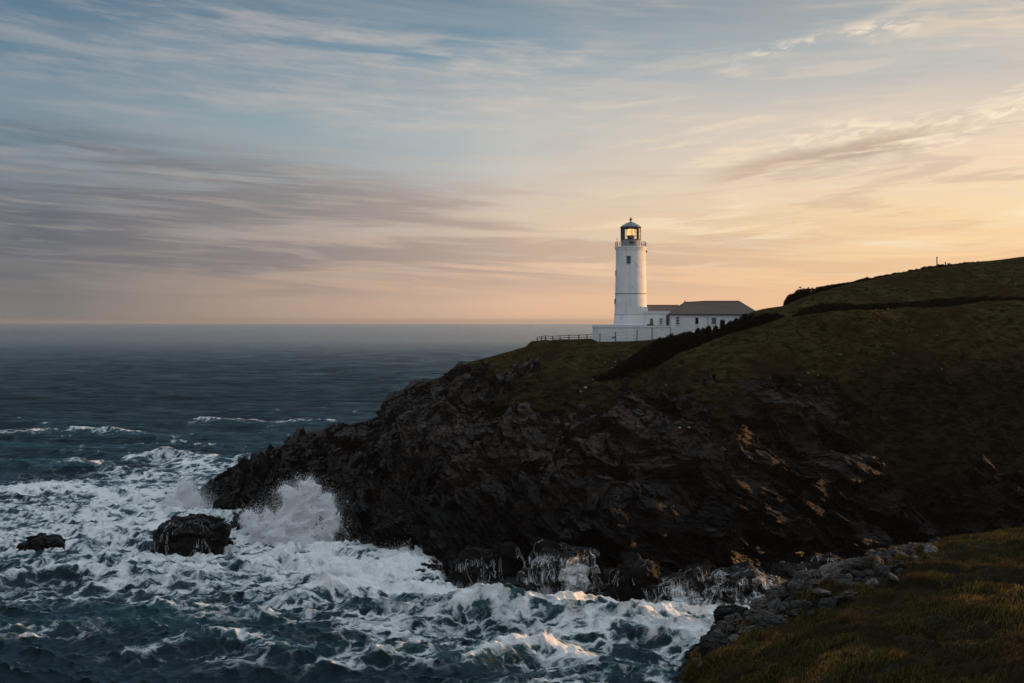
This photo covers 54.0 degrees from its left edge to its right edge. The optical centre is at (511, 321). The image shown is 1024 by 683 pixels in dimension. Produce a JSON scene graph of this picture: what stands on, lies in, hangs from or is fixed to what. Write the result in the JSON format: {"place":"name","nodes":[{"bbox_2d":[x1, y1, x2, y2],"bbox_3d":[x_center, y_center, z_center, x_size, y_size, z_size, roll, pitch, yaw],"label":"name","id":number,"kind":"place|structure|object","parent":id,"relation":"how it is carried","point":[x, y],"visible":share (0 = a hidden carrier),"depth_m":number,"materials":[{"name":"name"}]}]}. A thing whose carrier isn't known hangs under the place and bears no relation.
{"place":"outdoors","nodes":[
{"label":"outdoors","id":0,"kind":"place"},
{"bbox_2d":[0,324,805,682],"bbox_3d":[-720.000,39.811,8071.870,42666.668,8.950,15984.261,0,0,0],"label":"sea","id":1,"kind":"structure","parent":0,"point":[106,430],"depth_m":162.85,"materials":[{"name":"liquid"}]},
{"bbox_2d":[16,532,65,551],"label":"boulder","id":2,"kind":"object","parent":1,"relation":"in","point":[39,541],"visible":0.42,"depth_m":172.41,"materials":[{"name":"black stone"}]},
{"bbox_2d":[144,472,218,514],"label":"wave splash","id":3,"kind":"object","parent":1,"relation":"on","point":[185,496],"visible":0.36,"depth_m":210.48,"materials":[{"name":"white liquid"}]},
{"bbox_2d":[150,513,233,556],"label":"boulder","id":4,"kind":"object","parent":1,"relation":"in","point":[184,538],"visible":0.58,"depth_m":172.21,"materials":[{"name":"black stone"}]},
{"bbox_2d":[154,520,213,555],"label":"water runnels","id":5,"kind":"object","parent":4,"relation":"on","point":[172,534],"visible":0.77,"depth_m":172.11,"materials":[{"name":"grey liquid"}]},
{"bbox_2d":[212,488,246,509],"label":"boulder","id":6,"kind":"object","parent":1,"relation":"in","point":[234,499],"visible":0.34,"depth_m":205.07,"materials":[{"name":"black stone"}]},
{"bbox_2d":[236,471,421,554],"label":"wave splash","id":7,"kind":"object","parent":1,"relation":"on","point":[291,524],"visible":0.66,"depth_m":182.12,"materials":[{"name":"white liquid"}]},
{"bbox_2d":[290,558,367,584],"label":"breaking crest","id":8,"kind":"object","parent":1,"relation":"on","point":[338,571],"visible":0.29,"depth_m":156.93,"materials":[{"name":"white liquid"}]},
{"bbox_2d":[368,538,443,572],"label":"breaking crest","id":9,"kind":"object","parent":1,"relation":"on","point":[392,554],"visible":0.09,"depth_m":164.58,"materials":[{"name":"white liquid"}]},
{"bbox_2d":[415,558,442,572],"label":"boulder","id":10,"kind":"object","parent":1,"relation":"in","point":[431,566],"visible":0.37,"depth_m":158.91,"materials":[{"name":"black stone"}]},
{"bbox_2d":[446,545,495,588],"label":"boulder","id":11,"kind":"object","parent":1,"relation":"in","point":[457,577],"visible":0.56,"depth_m":154.06,"materials":[{"name":"black stone"}]},
{"bbox_2d":[455,558,495,583],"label":"water runnels","id":12,"kind":"object","parent":11,"relation":"on","point":[494,571],"visible":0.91,"depth_m":154.16,"materials":[{"name":"grey liquid"}]},
{"bbox_2d":[490,541,526,580],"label":"boulder","id":13,"kind":"object","parent":1,"relation":"in","point":[507,554],"visible":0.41,"depth_m":154.41,"materials":[{"name":"black stone"}]},
{"bbox_2d":[491,548,525,578],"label":"water runnels","id":14,"kind":"object","parent":13,"relation":"on","point":[501,567],"visible":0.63,"depth_m":154.63,"materials":[{"name":"white liquid"}]},
{"bbox_2d":[485,577,541,593],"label":"boulder","id":15,"kind":"object","parent":1,"relation":"in","point":[513,582],"visible":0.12,"depth_m":146.40,"materials":[{"name":"grey stone"}]},
{"bbox_2d":[515,539,602,594],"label":"boulder","id":16,"kind":"object","parent":1,"relation":"in","point":[576,568],"visible":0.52,"depth_m":147.52,"materials":[{"name":"grey stone"}]},
{"bbox_2d":[531,541,598,588],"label":"water runnels","id":17,"kind":"object","parent":16,"relation":"on","point":[550,567],"visible":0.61,"depth_m":147.58,"materials":[{"name":"white liquid"}]},
{"bbox_2d":[585,583,620,601],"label":"boulder","id":18,"kind":"object","parent":1,"relation":"in","point":[607,590],"visible":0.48,"depth_m":142.89,"materials":[{"name":"grey stone"}]},
{"bbox_2d":[600,551,659,601],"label":"boulder","id":19,"kind":"object","parent":1,"relation":"in","point":[638,570],"visible":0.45,"depth_m":144.81,"materials":[{"name":"brown stone"}]},
{"bbox_2d":[641,572,706,604],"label":"boulder","id":20,"kind":"object","parent":1,"relation":"in","point":[692,582],"visible":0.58,"depth_m":143.50,"materials":[{"name":"grey stone"}]},
{"bbox_2d":[641,577,705,602],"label":"water runnels","id":21,"kind":"object","parent":20,"relation":"on","point":[668,581],"visible":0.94,"depth_m":143.35,"materials":[{"name":"white liquid"}]},
{"bbox_2d":[678,559,718,591],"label":"boulder","id":22,"kind":"object","parent":1,"relation":"in","point":[707,566],"visible":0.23,"depth_m":151.74,"materials":[{"name":"grey stone"}]},
{"bbox_2d":[701,560,785,606],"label":"boulder","id":23,"kind":"object","parent":1,"relation":"in","point":[748,583],"visible":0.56,"depth_m":142.79,"materials":[{"name":"grey stone"}]},
{"bbox_2d":[703,568,779,604],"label":"water runnels","id":24,"kind":"object","parent":23,"relation":"on","point":[737,587],"visible":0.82,"depth_m":142.73,"materials":[{"name":"white liquid"}]},
{"bbox_2d":[764,562,806,580],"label":"boulder","id":25,"kind":"object","parent":1,"relation":"in","point":[787,571],"visible":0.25,"depth_m":152.69,"materials":[{"name":"grey stone"}]},
{"bbox_2d":[804,552,846,570],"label":"boulder","id":26,"kind":"object","parent":1,"relation":"in","point":[814,563],"visible":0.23,"depth_m":156.19,"materials":[{"name":"grey stone"}]},
{"bbox_2d":[0,0,1023,323],"label":"sky","id":27,"kind":"structure","parent":0,"point":[162,161],"materials":[{"name":"blue"}]},
{"bbox_2d":[196,257,1023,577],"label":"headland","id":28,"kind":"structure","parent":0,"point":[846,433],"depth_m":183.72,"materials":[{"name":"black stone"}]},
{"bbox_2d":[536,334,591,340],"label":"rail fence","id":29,"kind":"object","parent":28,"relation":"on","point":[552,338],"visible":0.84,"depth_m":261.54,"materials":[{"name":"brown wood"}]},
{"bbox_2d":[599,329,652,342],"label":"wire fence","id":30,"kind":"object","parent":28,"relation":"on","point":[627,338],"visible":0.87,"depth_m":239.45,"materials":[{"name":"grey metal"}]},
{"bbox_2d":[592,324,670,341],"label":"terrace block","id":31,"kind":"structure","parent":28,"relation":"on","point":[660,331],"depth_m":243.00,"materials":[{"name":"white paint"}]},
{"bbox_2d":[614,217,646,324],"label":"lighthouse","id":32,"kind":"object","parent":31,"relation":"on","point":[630,301],"visible":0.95,"depth_m":246.82,"materials":[{"name":"white paint"}]},
{"bbox_2d":[627,256,630,263],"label":"window","id":33,"kind":"structure","parent":32,"relation":"in","point":[628,257],"depth_m":246.36,"materials":[{"name":"white glass"}]},
{"bbox_2d":[643,305,677,324],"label":"link building","id":34,"kind":"structure","parent":31,"relation":"on","point":[656,314],"depth_m":247.00,"materials":[{"name":"white paint"}]},
{"bbox_2d":[666,315,668,324],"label":"door","id":35,"kind":"structure","parent":34,"relation":"in","point":[667,316],"depth_m":246.96,"materials":[{"name":"grey metal"}]},
{"bbox_2d":[593,332,707,379],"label":"hedge","id":36,"kind":"object","parent":28,"relation":"on","point":[647,355],"visible":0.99,"depth_m":211.74,"materials":[{"name":"green plant"}]},
{"bbox_2d":[705,325,711,332],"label":"shrub","id":37,"kind":"object","parent":28,"relation":"on","point":[708,329],"visible":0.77,"depth_m":224.59,"materials":[{"name":"green plant"}]},
{"bbox_2d":[668,301,754,334],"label":"keepers cottage","id":38,"kind":"structure","parent":28,"relation":"on","point":[685,316],"depth_m":245.00,"materials":[{"name":"white paint"}]},
{"bbox_2d":[676,317,679,324],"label":"window","id":39,"kind":"structure","parent":38,"relation":"in","point":[677,318],"depth_m":244.98,"materials":[{"name":"white paint"}]},
{"bbox_2d":[695,317,698,324],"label":"window","id":40,"kind":"structure","parent":38,"relation":"in","point":[696,318],"depth_m":244.98,"materials":[{"name":"black glass"}]},
{"bbox_2d":[711,317,716,324],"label":"window","id":41,"kind":"structure","parent":38,"relation":"in","point":[713,319],"depth_m":244.95,"materials":[{"name":"grey glass"}]},
{"bbox_2d":[720,319,724,327],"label":"shrub","id":42,"kind":"object","parent":28,"relation":"on","point":[722,322],"visible":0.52,"depth_m":224.69,"materials":[{"name":"green plant"}]},
{"bbox_2d":[706,313,785,340],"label":"hedge","id":43,"kind":"object","parent":28,"relation":"on","point":[744,321],"visible":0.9,"depth_m":214.68,"materials":[{"name":"green plant"}]},
{"bbox_2d":[783,278,870,305],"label":"hedge","id":44,"kind":"object","parent":28,"relation":"on","point":[797,295],"visible":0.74,"depth_m":258.43,"materials":[{"name":"green plant"}]},
{"bbox_2d":[792,296,1023,316],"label":"hedge","id":45,"kind":"object","parent":28,"relation":"on","point":[932,303],"visible":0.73,"depth_m":224.11,"materials":[{"name":"green plant"}]},
{"bbox_2d":[865,261,980,279],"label":"fence","id":46,"kind":"object","parent":28,"relation":"on","point":[924,267],"visible":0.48,"depth_m":263.72,"materials":[{"name":"brown wood"}]},
{"bbox_2d":[670,527,1023,682],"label":"slope","id":47,"kind":"structure","parent":0,"point":[987,633],"depth_m":28.36,"materials":[{"name":"green plant"}]},
{"bbox_2d":[684,644,697,658],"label":"stone block","id":48,"kind":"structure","parent":47,"relation":"on","point":[694,646],"depth_m":34.67,"materials":[{"name":"grey stone"}]},
{"bbox_2d":[696,632,735,657],"bbox_3d":[6.571,10.580,32.591,1.482,0.970,0.628,12,22,-27],"label":"stone","id":49,"kind":"object","parent":47,"relation":"on","point":[706,644],"visible":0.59,"depth_m":32.35,"materials":[{"name":"grey stone"}]},
{"bbox_2d":[714,620,727,628],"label":"stone","id":50,"kind":"object","parent":47,"relation":"on","point":[720,623],"visible":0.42,"depth_m":36.54,"materials":[{"name":"grey stone"}]},
{"bbox_2d":[725,625,734,632],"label":"stone","id":51,"kind":"object","parent":47,"relation":"on","point":[729,629],"visible":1,"depth_m":35.27,"materials":[{"name":"grey stone"}]},
{"bbox_2d":[713,604,748,624],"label":"stone block","id":52,"kind":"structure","parent":47,"relation":"on","point":[720,612],"depth_m":38.23,"materials":[{"name":"grey stone"}]},
{"bbox_2d":[729,634,737,639],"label":"stone","id":53,"kind":"object","parent":47,"relation":"on","point":[733,636],"visible":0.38,"depth_m":33.47,"materials":[{"name":"grey stone"}]},
{"bbox_2d":[726,613,742,621],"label":"stone","id":54,"kind":"object","parent":47,"relation":"on","point":[734,616],"visible":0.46,"depth_m":37.17,"materials":[{"name":"grey stone"}]},
{"bbox_2d":[729,619,740,628],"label":"stone","id":55,"kind":"object","parent":47,"relation":"on","point":[734,623],"visible":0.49,"depth_m":35.74,"materials":[{"name":"grey stone"}]},
{"bbox_2d":[736,625,747,631],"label":"stone","id":56,"kind":"object","parent":47,"relation":"on","point":[740,627],"visible":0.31,"depth_m":34.65,"materials":[{"name":"grey stone"}]},
{"bbox_2d":[737,625,754,635],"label":"stone","id":57,"kind":"object","parent":47,"relation":"on","point":[746,629],"visible":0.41,"depth_m":33.67,"materials":[{"name":"grey stone"}]},
{"bbox_2d":[743,608,759,615],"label":"stone","id":58,"kind":"object","parent":47,"relation":"on","point":[750,611],"visible":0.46,"depth_m":37.40,"materials":[{"name":"grey stone"}]},
{"bbox_2d":[752,601,759,608],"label":"stone","id":59,"kind":"object","parent":47,"relation":"on","point":[754,606],"visible":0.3,"depth_m":38.79,"materials":[{"name":"grey stone"}]},
{"bbox_2d":[751,625,763,630],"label":"stone","id":60,"kind":"object","parent":47,"relation":"on","point":[758,627],"visible":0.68,"depth_m":33.19,"materials":[{"name":"grey stone"}]},
{"bbox_2d":[750,597,765,603],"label":"stone","id":61,"kind":"object","parent":47,"relation":"on","point":[760,600],"visible":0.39,"depth_m":39.73,"materials":[{"name":"grey stone"}]},
{"bbox_2d":[756,600,770,610],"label":"stone","id":62,"kind":"object","parent":47,"relation":"on","point":[763,604],"visible":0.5,"depth_m":37.88,"materials":[{"name":"grey stone"}]},
{"bbox_2d":[765,588,772,594],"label":"stone","id":63,"kind":"object","parent":47,"relation":"on","point":[767,591],"visible":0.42,"depth_m":40.55,"materials":[{"name":"grey stone"}]},
{"bbox_2d":[753,609,786,627],"bbox_3d":[8.722,10.165,33.935,1.194,0.615,1.047,0,0,26],"label":"stone","id":64,"kind":"object","parent":47,"relation":"on","point":[763,618],"visible":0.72,"depth_m":33.77,"materials":[{"name":"grey stone"}]},
{"bbox_2d":[766,595,775,601],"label":"stone","id":65,"kind":"object","parent":47,"relation":"on","point":[770,598],"visible":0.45,"depth_m":38.29,"materials":[{"name":"grey stone"}]},
{"bbox_2d":[768,609,778,614],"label":"stone","id":66,"kind":"object","parent":47,"relation":"on","point":[774,612],"visible":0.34,"depth_m":36.33,"materials":[{"name":"grey stone"}]},
{"bbox_2d":[768,598,780,609],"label":"stone","id":67,"kind":"object","parent":47,"relation":"on","point":[773,604],"visible":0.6,"depth_m":37.01,"materials":[{"name":"grey stone"}]},
{"bbox_2d":[777,588,788,600],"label":"stone","id":68,"kind":"object","parent":47,"relation":"on","point":[782,594],"visible":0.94,"depth_m":37.73,"materials":[{"name":"grey stone"}]},
{"bbox_2d":[777,601,790,613],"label":"stone","id":69,"kind":"object","parent":47,"relation":"on","point":[782,606],"visible":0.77,"depth_m":36.21,"materials":[{"name":"grey stone"}]},
{"bbox_2d":[781,581,790,586],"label":"stone","id":70,"kind":"object","parent":47,"relation":"on","point":[785,584],"visible":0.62,"depth_m":38.98,"materials":[{"name":"grey stone"}]},
{"bbox_2d":[787,581,792,589],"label":"stone","id":71,"kind":"object","parent":47,"relation":"on","point":[789,586],"visible":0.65,"depth_m":38.51,"materials":[{"name":"grey stone"}]},
{"bbox_2d":[785,596,796,602],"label":"stone","id":72,"kind":"object","parent":47,"relation":"on","point":[791,598],"visible":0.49,"depth_m":36.74,"materials":[{"name":"grey stone"}]},
{"bbox_2d":[786,611,799,618],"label":"stone","id":73,"kind":"object","parent":47,"relation":"on","point":[792,614],"visible":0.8,"depth_m":34.20,"materials":[{"name":"grey stone"}]},
{"bbox_2d":[791,608,799,613],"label":"stone","id":74,"kind":"object","parent":47,"relation":"on","point":[796,610],"visible":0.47,"depth_m":35.22,"materials":[{"name":"grey stone"}]},
{"bbox_2d":[791,579,804,589],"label":"stone","id":75,"kind":"object","parent":47,"relation":"on","point":[797,584],"visible":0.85,"depth_m":38.01,"materials":[{"name":"grey stone"}]},
{"bbox_2d":[790,599,811,608],"bbox_3d":[10.321,10.157,35.977,0.941,0.463,0.457,-25,-57,36],"label":"stone","id":76,"kind":"object","parent":47,"relation":"on","point":[804,604],"visible":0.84,"depth_m":35.78,"materials":[{"name":"grey stone"}]},
{"bbox_2d":[797,569,823,583],"bbox_3d":[11.748,10.063,39.407,0.684,0.900,1.622,33,-13,-6],"label":"stone","id":77,"kind":"object","parent":47,"relation":"on","point":[806,576],"visible":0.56,"depth_m":39.15,"materials":[{"name":"grey stone"}]},
{"bbox_2d":[806,610,815,616],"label":"stone","id":78,"kind":"object","parent":47,"relation":"on","point":[810,612],"visible":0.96,"depth_m":34.90,"materials":[{"name":"grey stone"}]},
{"bbox_2d":[804,579,820,588],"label":"stone","id":79,"kind":"object","parent":47,"relation":"on","point":[813,583],"visible":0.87,"depth_m":37.89,"materials":[{"name":"grey stone"}]},
{"bbox_2d":[812,589,830,594],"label":"stone","id":80,"kind":"object","parent":47,"relation":"on","point":[818,591],"visible":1,"depth_m":36.21,"materials":[{"name":"grey stone"}]},
{"bbox_2d":[818,598,836,609],"bbox_3d":[11.110,9.982,35.369,0.683,0.540,0.584,0,0,25],"label":"stone","id":81,"kind":"object","parent":47,"relation":"on","point":[827,602],"visible":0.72,"depth_m":35.19,"materials":[{"name":"grey stone"}]},
{"bbox_2d":[822,577,837,584],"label":"stone","id":82,"kind":"object","parent":47,"relation":"on","point":[825,580],"visible":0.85,"depth_m":37.38,"materials":[{"name":"grey stone"}]},
{"bbox_2d":[819,561,843,576],"bbox_3d":[13.518,10.599,42.619,1.162,0.389,1.530,-44,11,-31],"label":"stone","id":83,"kind":"object","parent":47,"relation":"on","point":[828,569],"visible":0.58,"depth_m":42.51,"materials":[{"name":"grey stone"}]},
{"bbox_2d":[827,572,848,579],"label":"stone","id":84,"kind":"object","parent":47,"relation":"on","point":[837,575],"visible":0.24,"depth_m":40.60,"materials":[{"name":"grey stone"}]},
{"bbox_2d":[837,564,850,572],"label":"stone","id":85,"kind":"object","parent":47,"relation":"on","point":[845,566],"visible":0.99,"depth_m":42.05,"materials":[{"name":"grey stone"}]},
{"bbox_2d":[838,578,852,584],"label":"stone","id":86,"kind":"object","parent":47,"relation":"on","point":[842,581],"visible":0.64,"depth_m":37.77,"materials":[{"name":"grey stone"}]},
{"bbox_2d":[832,589,858,604],"bbox_3d":[11.728,9.780,35.451,0.999,0.449,1.183,-38,-32,28],"label":"stone","id":87,"kind":"object","parent":47,"relation":"on","point":[841,597],"visible":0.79,"depth_m":35.23,"materials":[{"name":"grey stone"}]},
{"bbox_2d":[846,573,852,580],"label":"stone","id":88,"kind":"object","parent":47,"relation":"on","point":[849,575],"visible":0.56,"depth_m":41.40,"materials":[{"name":"grey stone"}]},
{"bbox_2d":[845,558,856,564],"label":"stone","id":89,"kind":"object","parent":47,"relation":"on","point":[850,560],"visible":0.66,"depth_m":46.69,"materials":[{"name":"grey stone"}]},
{"bbox_2d":[852,570,858,576],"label":"stone","id":90,"kind":"object","parent":47,"relation":"on","point":[855,573],"visible":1,"depth_m":41.74,"materials":[{"name":"grey stone"}]},
{"bbox_2d":[853,563,860,567],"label":"stone","id":91,"kind":"object","parent":47,"relation":"on","point":[857,565],"visible":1,"depth_m":42.53,"materials":[{"name":"grey stone"}]},
{"bbox_2d":[858,571,864,577],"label":"stone","id":92,"kind":"object","parent":47,"relation":"on","point":[862,574],"visible":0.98,"depth_m":41.67,"materials":[{"name":"grey stone"}]},
{"bbox_2d":[857,556,868,560],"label":"stone block","id":93,"kind":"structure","parent":47,"relation":"on","point":[864,558],"depth_m":44.85,"materials":[{"name":"grey stone"}]},
{"bbox_2d":[865,549,875,556],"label":"stone","id":94,"kind":"object","parent":47,"relation":"on","point":[870,552],"visible":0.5,"depth_m":46.01,"materials":[{"name":"grey stone"}]},
{"bbox_2d":[864,570,876,575],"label":"stone","id":95,"kind":"object","parent":47,"relation":"on","point":[867,572],"visible":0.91,"depth_m":41.84,"materials":[{"name":"grey stone"}]},
{"bbox_2d":[865,578,878,586],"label":"stone","id":96,"kind":"object","parent":47,"relation":"on","point":[873,581],"visible":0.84,"depth_m":37.11,"materials":[{"name":"grey stone"}]},
{"bbox_2d":[872,555,883,567],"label":"stone","id":97,"kind":"object","parent":47,"relation":"on","point":[877,560],"visible":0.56,"depth_m":42.26,"materials":[{"name":"grey stone"}]},
{"bbox_2d":[874,548,886,553],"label":"stone","id":98,"kind":"object","parent":47,"relation":"on","point":[877,549],"visible":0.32,"depth_m":47.32,"materials":[{"name":"grey stone"}]},
{"bbox_2d":[873,565,890,576],"bbox_3d":[15.159,10.251,41.108,0.674,0.657,1.269,-43,-5,-6],"label":"stone","id":99,"kind":"object","parent":47,"relation":"on","point":[879,570],"visible":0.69,"depth_m":40.90,"materials":[{"name":"grey stone"}]},
{"bbox_2d":[888,573,899,581],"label":"stone","id":100,"kind":"object","parent":47,"relation":"on","point":[893,577],"visible":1,"depth_m":37.34,"materials":[{"name":"grey stone"}]},
{"bbox_2d":[890,562,904,569],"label":"stone","id":101,"kind":"object","parent":47,"relation":"on","point":[899,565],"visible":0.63,"depth_m":40.63,"materials":[{"name":"grey stone"}]},
{"bbox_2d":[890,549,906,556],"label":"stone","id":102,"kind":"object","parent":47,"relation":"on","point":[894,552],"visible":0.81,"depth_m":43.96,"materials":[{"name":"grey stone"}]},
{"bbox_2d":[902,549,915,554],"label":"stone","id":103,"kind":"object","parent":47,"relation":"on","point":[909,551],"visible":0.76,"depth_m":44.31,"materials":[{"name":"grey stone"}]},
{"bbox_2d":[924,544,937,553],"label":"stone","id":104,"kind":"object","parent":47,"relation":"on","point":[929,548],"visible":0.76,"depth_m":44.34,"materials":[{"name":"grey stone"}]}
]}

